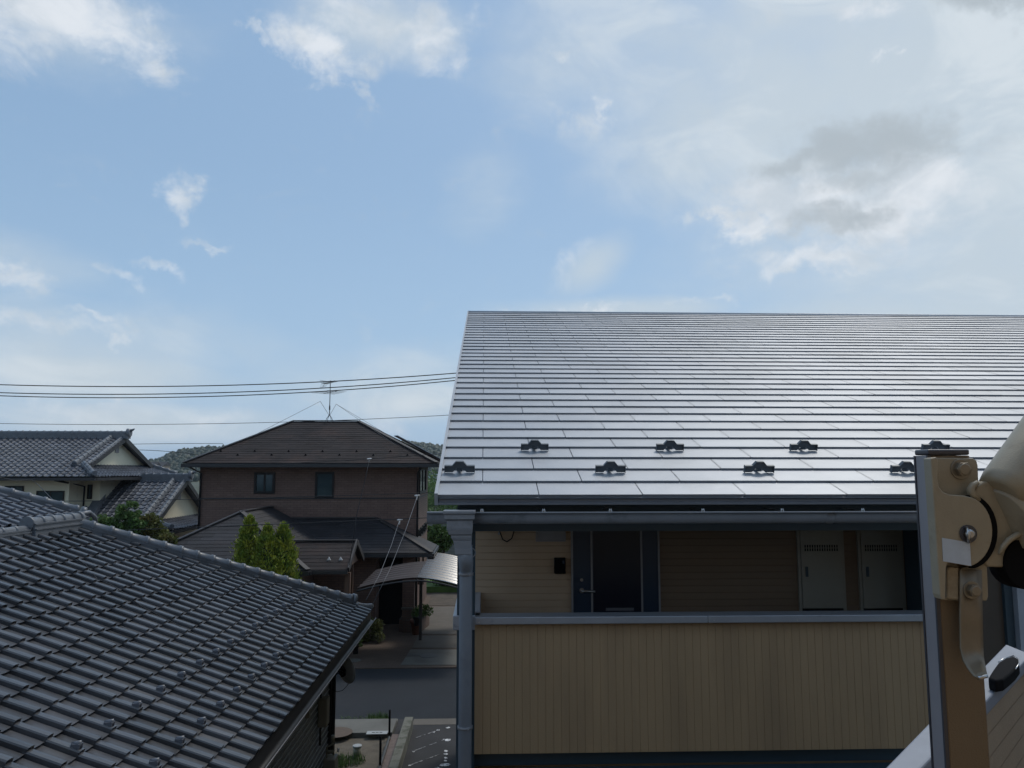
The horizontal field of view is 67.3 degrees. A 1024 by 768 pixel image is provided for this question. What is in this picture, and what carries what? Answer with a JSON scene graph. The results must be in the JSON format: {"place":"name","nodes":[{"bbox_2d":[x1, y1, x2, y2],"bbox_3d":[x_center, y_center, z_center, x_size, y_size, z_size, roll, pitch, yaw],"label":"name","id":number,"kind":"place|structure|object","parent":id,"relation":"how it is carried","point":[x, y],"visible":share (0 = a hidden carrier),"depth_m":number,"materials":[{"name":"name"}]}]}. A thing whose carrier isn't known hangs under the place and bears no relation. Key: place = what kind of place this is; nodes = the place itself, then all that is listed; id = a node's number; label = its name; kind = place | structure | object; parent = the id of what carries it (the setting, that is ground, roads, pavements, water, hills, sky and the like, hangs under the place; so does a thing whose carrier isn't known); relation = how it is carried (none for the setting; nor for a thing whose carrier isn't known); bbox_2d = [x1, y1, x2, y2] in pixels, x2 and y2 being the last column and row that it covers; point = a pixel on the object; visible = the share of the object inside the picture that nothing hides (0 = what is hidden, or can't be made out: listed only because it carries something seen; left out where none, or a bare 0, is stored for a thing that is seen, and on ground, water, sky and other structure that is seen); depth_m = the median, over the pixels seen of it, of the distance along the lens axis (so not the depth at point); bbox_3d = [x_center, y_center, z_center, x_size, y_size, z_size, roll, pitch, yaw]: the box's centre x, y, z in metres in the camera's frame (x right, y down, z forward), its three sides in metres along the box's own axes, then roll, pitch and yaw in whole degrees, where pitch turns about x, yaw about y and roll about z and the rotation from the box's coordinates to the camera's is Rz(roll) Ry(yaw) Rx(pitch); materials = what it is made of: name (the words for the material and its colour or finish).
{"place":"outdoors","nodes":[
{"label":"outdoors","id":0,"kind":"place"},
{"bbox_2d":[159,462,170,468],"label":"distant house","id":1,"kind":"structure","parent":0,"point":[165,464],"depth_m":384.61,"materials":[{"name":"stone"}]},
{"bbox_2d":[149,450,196,454],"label":"overhead cable","id":2,"kind":"object","parent":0,"point":[171,451],"visible":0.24,"depth_m":46.30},
{"bbox_2d":[161,443,222,443],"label":"overhead cable","id":3,"kind":"object","parent":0,"point":[191,443],"visible":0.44,"depth_m":69.60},
{"bbox_2d":[0,415,445,424],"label":"overhead cable","id":4,"kind":"object","parent":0,"point":[210,423],"visible":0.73,"depth_m":26.76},
{"bbox_2d":[96,492,433,500],"bbox_3d":[-10.953,3.533,24.745,27.140,0.511,0.021,0,-6,-2],"label":"overhead cable","id":5,"kind":"object","parent":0,"point":[260,497],"visible":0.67,"depth_m":24.83,"materials":[{"name":"black rubber"}]},
{"bbox_2d":[125,517,426,530],"bbox_3d":[-10.931,4.499,24.042,27.141,1.040,0.026,0,-6,-2],"label":"overhead cable","id":6,"kind":"object","parent":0,"point":[273,524],"visible":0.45,"depth_m":24.17,"materials":[{"name":"black rubber"}]},
{"bbox_2d":[191,482,443,722],"bbox_3d":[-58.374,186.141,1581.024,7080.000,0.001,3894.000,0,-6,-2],"label":"ground","id":7,"kind":"structure","parent":0,"point":[195,485],"depth_m":339.15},
{"bbox_2d":[0,428,198,541],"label":"cream house","id":8,"kind":"structure","parent":7,"relation":"on","point":[87,469],"depth_m":37.86,"materials":[{"name":"grey tile"}]},
{"bbox_2d":[5,486,23,491],"bbox_3d":[-23.055,5.261,35.612,0.849,1.080,0.083,0,-6,-2],"label":"window","id":9,"kind":"structure","parent":8,"relation":"in","point":[21,488],"depth_m":35.66,"materials":[{"name":"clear glass"}]},
{"bbox_2d":[0,477,51,498],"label":"service wire","id":10,"kind":"object","parent":8,"relation":"attached to","point":[29,479],"visible":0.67,"depth_m":28.98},
{"bbox_2d":[36,491,64,500],"bbox_3d":[-21.403,5.538,35.641,1.262,1.175,0.083,0,-6,-2],"label":"window","id":11,"kind":"structure","parent":8,"relation":"in","point":[55,495],"depth_m":35.68,"materials":[{"name":"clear glass"}]},
{"bbox_2d":[87,485,92,498],"bbox_3d":[-20.373,5.203,37.143,0.230,0.697,0.083,0,-6,-2],"label":"window","id":12,"kind":"structure","parent":8,"relation":"in","point":[89,487],"depth_m":37.12,"materials":[{"name":"black glass"}]},
{"bbox_2d":[89,501,148,535],"bbox_3d":[-13.226,6.714,25.625,2.021,5.657,1.186,0,-6,-2],"label":"garden tree","id":13,"kind":"object","parent":7,"relation":"on","point":[125,513],"visible":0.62,"depth_m":25.72,"materials":[{"name":"green plant"}]},
{"bbox_2d":[248,522,288,574],"bbox_3d":[-8.170,7.197,25.680,1.874,5.154,2.174,5,-8,-38],"label":"thuja tree","id":14,"kind":"object","parent":7,"relation":"on","point":[265,558],"visible":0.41,"depth_m":25.65,"materials":[{"name":"green plant"}]},
{"bbox_2d":[272,521,304,581],"bbox_3d":[-7.830,7.216,26.051,1.623,5.143,1.812,4,-8,-34],"label":"thuja tree","id":15,"kind":"object","parent":7,"relation":"on","point":[284,534],"visible":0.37,"depth_m":26.10,"materials":[{"name":"green plant"}]},
{"bbox_2d":[427,468,456,510],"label":"woodland","id":16,"kind":"object","parent":7,"relation":"on","point":[431,506],"visible":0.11,"depth_m":121.19,"materials":[{"name":"green plant"}]},
{"bbox_3d":[-26.807,3.080,22.429,0.388,12.626,1.888,0,-6,-2],"label":"utility pole","id":17,"kind":"object","parent":7,"relation":"on","visible":0},
{"bbox_2d":[0,380,454,397],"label":"overhead cable","id":18,"kind":"object","parent":17,"relation":"attached to","point":[225,395],"visible":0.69,"depth_m":23.87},
{"bbox_2d":[0,373,455,386],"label":"overhead cable","id":19,"kind":"object","parent":17,"relation":"attached to","point":[226,385],"visible":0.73,"depth_m":22.96,"materials":[{"name":"black rubber"}]},
{"bbox_3d":[3.843,4.172,23.673,0.388,10.738,1.888,0,-6,-2],"label":"utility pole","id":20,"kind":"object","parent":7,"relation":"on","visible":0},
{"bbox_2d":[0,377,454,394],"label":"overhead cable","id":21,"kind":"object","parent":20,"relation":"attached to","point":[228,392],"visible":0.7,"depth_m":23.52,"materials":[{"name":"black rubber"}]},
{"bbox_2d":[335,751,365,767],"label":"grass","id":22,"kind":"structure","parent":0,"point":[341,762],"depth_m":17.56,"materials":[{"name":"green plant"}]},
{"bbox_2d":[335,737,390,767],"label":"soil","id":23,"kind":"structure","parent":0,"point":[370,748],"depth_m":18.48,"materials":[{"name":"beige soil"}]},
{"bbox_2d":[0,486,89,527],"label":"tiled roof house","id":24,"kind":"structure","parent":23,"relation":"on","point":[16,506],"depth_m":13.77,"materials":[{"name":"grey tile"}]},
{"bbox_2d":[0,510,375,767],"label":"tiled roof house","id":25,"kind":"structure","parent":23,"relation":"on","point":[95,672],"depth_m":8.57,"materials":[{"name":"tile"}]},
{"bbox_2d":[44,537,297,685],"bbox_3d":[-4.457,2.748,9.484,3.917,1.718,0.349,-2,-7,14],"label":"roof wire","id":26,"kind":"object","parent":25,"relation":"on","point":[152,611],"visible":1,"depth_m":9.31,"materials":[{"name":"black metal"}]},
{"bbox_2d":[305,709,310,717],"bbox_3d":[-3.023,4.471,11.451,0.057,0.942,0.100,0,-6,-2],"label":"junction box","id":27,"kind":"object","parent":25,"relation":"attached to","point":[307,715],"visible":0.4,"depth_m":11.36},
{"bbox_2d":[317,693,329,745],"bbox_3d":[-3.013,4.941,12.348,0.147,1.634,0.240,0,-6,-2],"label":"electric meter box","id":28,"kind":"object","parent":25,"relation":"attached to","point":[323,710],"visible":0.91,"depth_m":12.21,"materials":[{"name":"beige plastic"}]},
{"bbox_2d":[323,735,338,767],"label":"gas meter","id":29,"kind":"object","parent":25,"relation":"attached to","point":[330,760],"visible":1,"depth_m":12.48,"materials":[{"name":"grey metal"}]},
{"bbox_2d":[330,657,354,691],"bbox_3d":[-2.868,4.880,13.010,0.501,0.646,0.424,0,-6,-2],"label":"satellite dish","id":30,"kind":"object","parent":25,"relation":"attached to","point":[346,672],"visible":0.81,"depth_m":12.87,"materials":[{"name":"grey metal"}]},
{"bbox_2d":[353,744,361,756],"bbox_3d":[-3.625,8.590,18.017,0.207,0.256,0.207,0,-6,-2],"label":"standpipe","id":31,"kind":"object","parent":23,"relation":"on","point":[357,748],"visible":0.86,"depth_m":17.95,"materials":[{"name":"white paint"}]},
{"bbox_2d":[379,736,381,764],"bbox_3d":[-2.893,8.218,16.893,0.048,0.932,0.048,-2,-7,20],"label":"stake","id":32,"kind":"object","parent":23,"relation":"on","point":[380,745],"visible":1,"depth_m":16.90,"materials":[{"name":"black metal"}]},
{"bbox_2d":[388,710,390,740],"bbox_3d":[-3.034,8.509,19.060,0.048,0.842,0.048,-2,-7,20],"label":"stake","id":33,"kind":"object","parent":23,"relation":"on","point":[389,727],"visible":0.65,"depth_m":19.06,"materials":[{"name":"black metal"}]},
{"bbox_2d":[335,719,397,737],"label":"pavement","id":34,"kind":"structure","parent":0,"point":[360,728],"depth_m":19.70,"materials":[{"name":"concrete"}]},
{"bbox_2d":[335,727,352,737],"bbox_3d":[-4.392,8.708,19.232,0.802,0.014,0.802,0,-6,-2],"label":"manhole cover","id":35,"kind":"object","parent":34,"relation":"on","point":[340,732],"visible":0.55,"depth_m":19.28,"materials":[{"name":"grey concrete"}]},
{"bbox_2d":[366,731,387,734],"bbox_3d":[-3.370,8.711,19.232,0.519,0.011,0.236,0,-6,-2],"label":"meter cover","id":36,"kind":"object","parent":34,"relation":"on","point":[377,732],"visible":0.96,"depth_m":19.23,"materials":[{"name":"white paint"}]},
{"bbox_2d":[367,711,388,718],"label":"grass","id":37,"kind":"structure","parent":34,"relation":"on","point":[372,716],"depth_m":20.55,"materials":[{"name":"green plant"}]},
{"bbox_2d":[335,668,455,719],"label":"street","id":38,"kind":"structure","parent":0,"point":[417,693],"depth_m":22.93,"materials":[{"name":"grey asphalt"}]},
{"bbox_2d":[349,593,456,668],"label":"forecourt","id":39,"kind":"structure","parent":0,"point":[392,649],"depth_m":28.42,"materials":[{"name":"grey concrete"}]},
{"bbox_2d":[132,512,178,544],"bbox_3d":[-12.412,6.949,25.936,1.897,5.262,1.052,0,-6,-2],"label":"garden tree","id":40,"kind":"object","parent":39,"relation":"on","point":[154,524],"visible":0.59,"depth_m":26.09,"materials":[{"name":"green plant"}]},
{"bbox_2d":[228,513,259,565],"bbox_3d":[-8.906,7.027,25.891,1.774,5.303,1.952,0,-6,-2],"label":"thuja tree","id":41,"kind":"object","parent":39,"relation":"on","point":[246,538],"visible":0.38,"depth_m":25.89,"materials":[{"name":"green plant"}]},
{"bbox_2d":[171,420,440,656],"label":"brown house","id":42,"kind":"structure","parent":39,"relation":"on","point":[324,549],"depth_m":34.65,"materials":[{"name":"stone"}]},
{"bbox_2d":[253,472,274,493],"bbox_3d":[-11.162,4.464,34.715,0.929,0.947,0.083,0,-6,-2],"label":"window","id":43,"kind":"structure","parent":42,"relation":"in","point":[264,482],"depth_m":34.70,"materials":[{"name":"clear glass"}]},
{"bbox_2d":[315,472,333,497],"bbox_3d":[-8.477,4.577,34.801,0.841,1.182,0.083,0,-6,-2],"label":"window","id":44,"kind":"structure","parent":42,"relation":"in","point":[324,481],"depth_m":34.80,"materials":[{"name":"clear glass"}]},
{"bbox_2d":[251,380,414,450],"bbox_3d":[-7.989,1.616,37.517,8.630,3.901,3.495,-1,-7,9],"label":"television antenna","id":45,"kind":"object","parent":42,"relation":"on","point":[333,408],"visible":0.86,"depth_m":38.17,"materials":[{"name":"grey metal"}]},
{"bbox_2d":[419,468,426,493],"bbox_3d":[-4.393,4.746,37.861,0.083,1.232,3.883,0,-6,-2],"label":"window","id":46,"kind":"structure","parent":42,"relation":"in","point":[423,473],"depth_m":37.78,"materials":[{"name":"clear glass"}]},
{"bbox_2d":[353,643,358,653],"bbox_3d":[-5.672,9.139,27.991,0.201,1.368,0.201,0,-6,-2],"label":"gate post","id":47,"kind":"object","parent":39,"relation":"on","point":[355,650],"visible":0.18,"depth_m":27.85,"materials":[{"name":"black metal"}]},
{"bbox_2d":[351,658,360,661],"bbox_3d":[-5.537,9.661,26.896,0.519,0.014,0.519,0,-6,-2],"label":"manhole cover","id":48,"kind":"object","parent":39,"relation":"on","point":[355,660],"visible":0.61,"depth_m":26.86,"materials":[{"name":"metal"}]},
{"bbox_2d":[361,618,384,642],"bbox_3d":[-5.511,9.581,29.965,1.265,1.045,1.045,0,-6,-2],"label":"shrub","id":49,"kind":"object","parent":39,"relation":"on","point":[376,632],"visible":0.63,"depth_m":29.90,"materials":[{"name":"green plant"}]},
{"bbox_2d":[357,553,456,639],"bbox_3d":[-3.352,8.499,29.903,4.148,3.072,7.615,0,-6,-2],"label":"carport","id":50,"kind":"object","parent":39,"relation":"on","point":[441,567],"visible":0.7,"depth_m":28.72,"materials":[{"name":"grey metal"}]},
{"bbox_2d":[401,607,412,619],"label":"brick pier","id":51,"kind":"structure","parent":39,"relation":"on","point":[406,613],"depth_m":31.72,"materials":[{"name":"concrete"}]},
{"bbox_2d":[399,615,428,632],"bbox_3d":[-4.103,10.034,32.323,1.164,0.496,1.479,0,-6,-2],"label":"brick planter","id":52,"kind":"object","parent":39,"relation":"on","point":[404,626],"visible":0.54,"depth_m":31.75,"materials":[{"name":"brick"}]},
{"bbox_2d":[415,604,433,616],"bbox_3d":[-3.837,9.646,32.544,0.781,0.746,1.069,6,-9,-43],"label":"shrub","id":53,"kind":"object","parent":52,"relation":"in","point":[425,610],"visible":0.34,"depth_m":32.40,"materials":[{"name":"green plant"}]},
{"bbox_2d":[410,617,418,634],"bbox_3d":[-3.898,9.741,31.292,0.502,0.846,0.502,0,-6,-2],"label":"plant pot","id":54,"kind":"object","parent":39,"relation":"on","point":[415,630],"visible":0.5,"depth_m":31.11,"materials":[{"name":"ceramic"}]},
{"bbox_2d":[411,607,422,625],"bbox_3d":[-3.851,9.374,31.125,0.489,0.759,0.475,4,-8,-34],"label":"plant","id":55,"kind":"object","parent":54,"relation":"on","point":[416,617],"visible":0.84,"depth_m":31.00,"materials":[{"name":"green plant"}]},
{"bbox_2d":[427,511,456,558],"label":"garden wall","id":56,"kind":"structure","parent":39,"relation":"on","point":[451,551],"depth_m":50.32,"materials":[{"name":"white paint"}]},
{"bbox_2d":[394,719,455,767],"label":"parking area","id":57,"kind":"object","parent":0,"point":[425,741],"visible":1,"depth_m":18.59,"materials":[{"name":"asphalt"}]},
{"bbox_2d":[382,734,398,767],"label":"concrete edging","id":58,"kind":"object","parent":57,"relation":"on","point":[390,750],"visible":0.6,"depth_m":17.94,"materials":[{"name":"grey concrete"}]},
{"bbox_2d":[378,736,389,767],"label":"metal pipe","id":59,"kind":"object","parent":58,"relation":"on","point":[384,751],"visible":1,"depth_m":17.68,"materials":[{"name":"metal"}]},
{"bbox_2d":[388,717,412,767],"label":"boundary wall","id":60,"kind":"structure","parent":57,"relation":"on","point":[399,753],"depth_m":18.03,"materials":[{"name":"concrete"}]},
{"bbox_2d":[408,727,450,767],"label":"parking line","id":61,"kind":"object","parent":57,"relation":"on","point":[445,764],"visible":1,"depth_m":18.03,"materials":[{"name":"white paint"}]},
{"bbox_2d":[413,718,455,724],"bbox_3d":[21.884,9.091,21.287,49.036,0.070,0.491,0,-6,-2],"label":"kerb strip","id":62,"kind":"object","parent":57,"relation":"on","point":[450,721],"visible":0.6,"depth_m":20.43,"materials":[{"name":"concrete"}]},
{"bbox_2d":[887,645,1023,767],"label":"viewer building","id":63,"kind":"structure","parent":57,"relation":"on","point":[1004,689],"depth_m":2.84,"materials":[{"name":"beige"}]},
{"bbox_2d":[913,449,989,767],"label":"balcony post","id":64,"kind":"object","parent":63,"relation":"attached to","point":[958,729],"visible":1,"depth_m":0.92,"materials":[{"name":"brown metal"}]},
{"bbox_2d":[924,416,1023,679],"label":"pole bracket","id":65,"kind":"object","parent":64,"relation":"attached to","point":[975,527],"visible":1,"depth_m":0.92,"materials":[{"name":"beige metal"}]},
{"bbox_2d":[401,650,456,664],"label":"driveway","id":66,"kind":"structure","parent":0,"point":[445,657],"depth_m":27.13,"materials":[{"name":"concrete"}]},
{"bbox_2d":[412,636,456,647],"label":"driveway","id":67,"kind":"structure","parent":0,"point":[438,642],"depth_m":29.66,"materials":[{"name":"concrete"}]},
{"bbox_2d":[422,607,456,633],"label":"driveway","id":68,"kind":"structure","parent":0,"point":[440,620],"depth_m":33.59,"materials":[{"name":"concrete"}]},
{"bbox_2d":[426,579,456,592],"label":"lawn","id":69,"kind":"structure","parent":0,"point":[432,587],"depth_m":41.97,"materials":[{"name":"green plant"}]},
{"bbox_2d":[427,524,453,553],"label":"clipped pine","id":70,"kind":"object","parent":69,"relation":"on","point":[439,535],"visible":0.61,"depth_m":44.30,"materials":[{"name":"green plant"}]},
{"bbox_2d":[430,580,452,585],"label":"hedge","id":71,"kind":"object","parent":69,"relation":"on","point":[441,582],"visible":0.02,"depth_m":42.26,"materials":[{"name":"green plant"}]},
{"bbox_2d":[428,592,456,605],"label":"driveway","id":72,"kind":"structure","parent":0,"point":[443,598],"depth_m":39.64,"materials":[{"name":"grey concrete"}]},
{"bbox_2d":[0,0,1023,459],"label":"sky","id":73,"kind":"structure","parent":0,"point":[193,192],"materials":[{"name":"blue"}]},
{"bbox_2d":[427,311,1023,767],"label":"apartment building","id":74,"kind":"structure","parent":0,"point":[717,511],"depth_m":8.20,"materials":[{"name":"silver metal"}]},
{"bbox_2d":[554,557,565,573],"bbox_3d":[0.527,1.999,8.468,0.123,0.173,0.056,0,-6,-2],"label":"intercom","id":75,"kind":"object","parent":74,"relation":"attached to","point":[559,565],"visible":1,"depth_m":8.45,"materials":[{"name":"black plastic"}]},
{"bbox_2d":[571,531,660,611],"bbox_3d":[1.142,2.350,8.461,0.983,1.867,0.151,0,-6,-2],"label":"front door","id":76,"kind":"structure","parent":74,"relation":"in","point":[612,571],"depth_m":8.48,"materials":[{"name":"metal"}]},
{"bbox_3d":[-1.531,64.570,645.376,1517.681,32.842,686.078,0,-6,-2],"label":"hills","id":77,"kind":"structure","parent":0,"visible":0},
{"bbox_2d":[149,440,442,481],"bbox_3d":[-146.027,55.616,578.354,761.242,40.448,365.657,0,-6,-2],"label":"forest","id":78,"kind":"object","parent":77,"relation":"on","point":[174,459],"visible":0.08,"depth_m":617.74,"materials":[{"name":"green plant"}]},
{"bbox_3d":[-3.083,3.688,25.018,0.178,0.174,0.057,0,-6,-2],"label":"insulator","id":79,"kind":"object","parent":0,"visible":0},
{"bbox_2d":[373,498,416,602],"bbox_3d":[-2.920,4.116,20.506,0.143,1.950,8.879,0,-6,-1],"label":"service wire","id":80,"kind":"object","parent":79,"relation":"attached to","point":[396,553],"visible":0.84,"depth_m":18.89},
{"bbox_3d":[-3.546,4.356,24.331,0.178,0.174,0.057,0,-6,-2],"label":"insulator","id":81,"kind":"object","parent":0,"visible":0},
{"bbox_2d":[366,523,398,599],"bbox_3d":[-3.239,4.386,20.094,0.105,1.100,8.438,0,-6,-4],"label":"service wire","id":82,"kind":"object","parent":81,"relation":"attached to","point":[383,564],"visible":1,"depth_m":18.26,"materials":[{"name":"grey metal"}]},
{"bbox_3d":[-5.301,2.841,28.597,0.178,0.174,0.057,0,-6,-2],"label":"insulator","id":83,"kind":"object","parent":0,"visible":0},
{"bbox_2d":[197,453,441,466],"bbox_3d":[-4.550,2.569,28.656,14.069,1.022,0.021,0,-6,-2],"label":"overhead cable","id":84,"kind":"object","parent":83,"relation":"attached to","point":[321,461],"visible":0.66,"depth_m":28.52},
{"bbox_2d":[349,459,369,564],"bbox_3d":[-5.549,4.663,27.859,0.092,3.912,1.194,-3,-7,23],"label":"service wire","id":85,"kind":"object","parent":83,"relation":"attached to","point":[357,512],"visible":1,"depth_m":27.82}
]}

